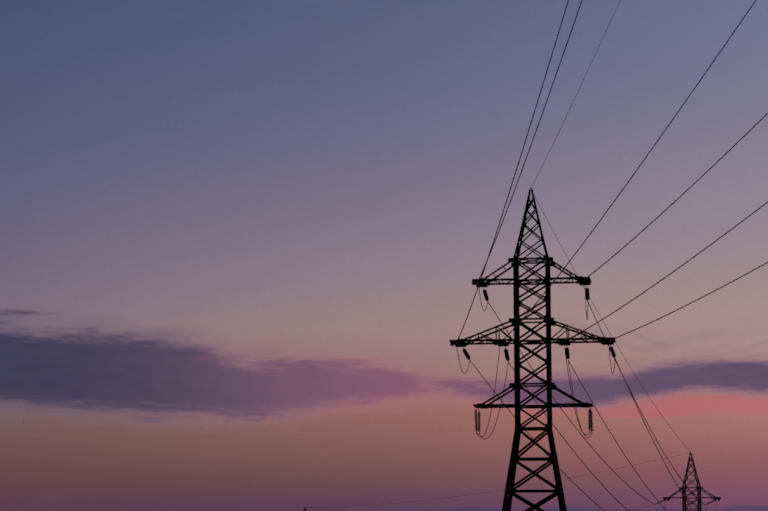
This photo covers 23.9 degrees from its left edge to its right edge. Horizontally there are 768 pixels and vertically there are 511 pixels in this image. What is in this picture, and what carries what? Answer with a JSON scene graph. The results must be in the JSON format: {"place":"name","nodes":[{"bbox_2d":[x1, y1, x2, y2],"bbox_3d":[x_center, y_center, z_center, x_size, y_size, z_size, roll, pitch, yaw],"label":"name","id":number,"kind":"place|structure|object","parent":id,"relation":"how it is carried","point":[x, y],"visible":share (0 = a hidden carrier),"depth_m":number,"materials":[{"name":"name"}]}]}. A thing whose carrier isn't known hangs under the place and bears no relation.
{"place":"outdoors","nodes":[
{"label":"outdoors","id":0,"kind":"place"},
{"bbox_2d":[0,0,767,510],"label":"sky","id":1,"kind":"structure","parent":0,"point":[243,243],"materials":[{"name":"purple"}]},
{"bbox_2d":[392,507,649,510],"bbox_3d":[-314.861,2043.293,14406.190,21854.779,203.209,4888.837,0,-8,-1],"label":"mountain ridge","id":2,"kind":"structure","parent":0,"point":[486,509],"depth_m":16684.88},
{"bbox_2d":[329,505,767,510],"bbox_3d":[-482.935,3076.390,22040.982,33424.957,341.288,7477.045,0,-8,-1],"label":"mountain ridge","id":3,"kind":"structure","parent":0,"point":[729,508],"depth_m":25342.79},
{"bbox_3d":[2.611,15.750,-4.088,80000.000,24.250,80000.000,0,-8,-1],"label":"ground","id":4,"kind":"structure","parent":0,"visible":0},
{"bbox_2d":[449,188,615,510],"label":"pylon","id":5,"kind":"object","parent":4,"relation":"on","point":[516,386],"visible":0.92,"depth_m":119.14,"materials":[{"name":"metal"}]},
{"bbox_2d":[307,0,767,510],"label":"conductors","id":6,"kind":"structure","parent":5,"relation":"hanging from","point":[596,270],"depth_m":87.06,"materials":[{"name":"metal"}]},
{"bbox_2d":[655,452,720,510],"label":"pylon","id":7,"kind":"object","parent":4,"relation":"on","point":[683,488],"visible":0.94,"depth_m":250.74,"materials":[{"name":"black metal"}]}
]}

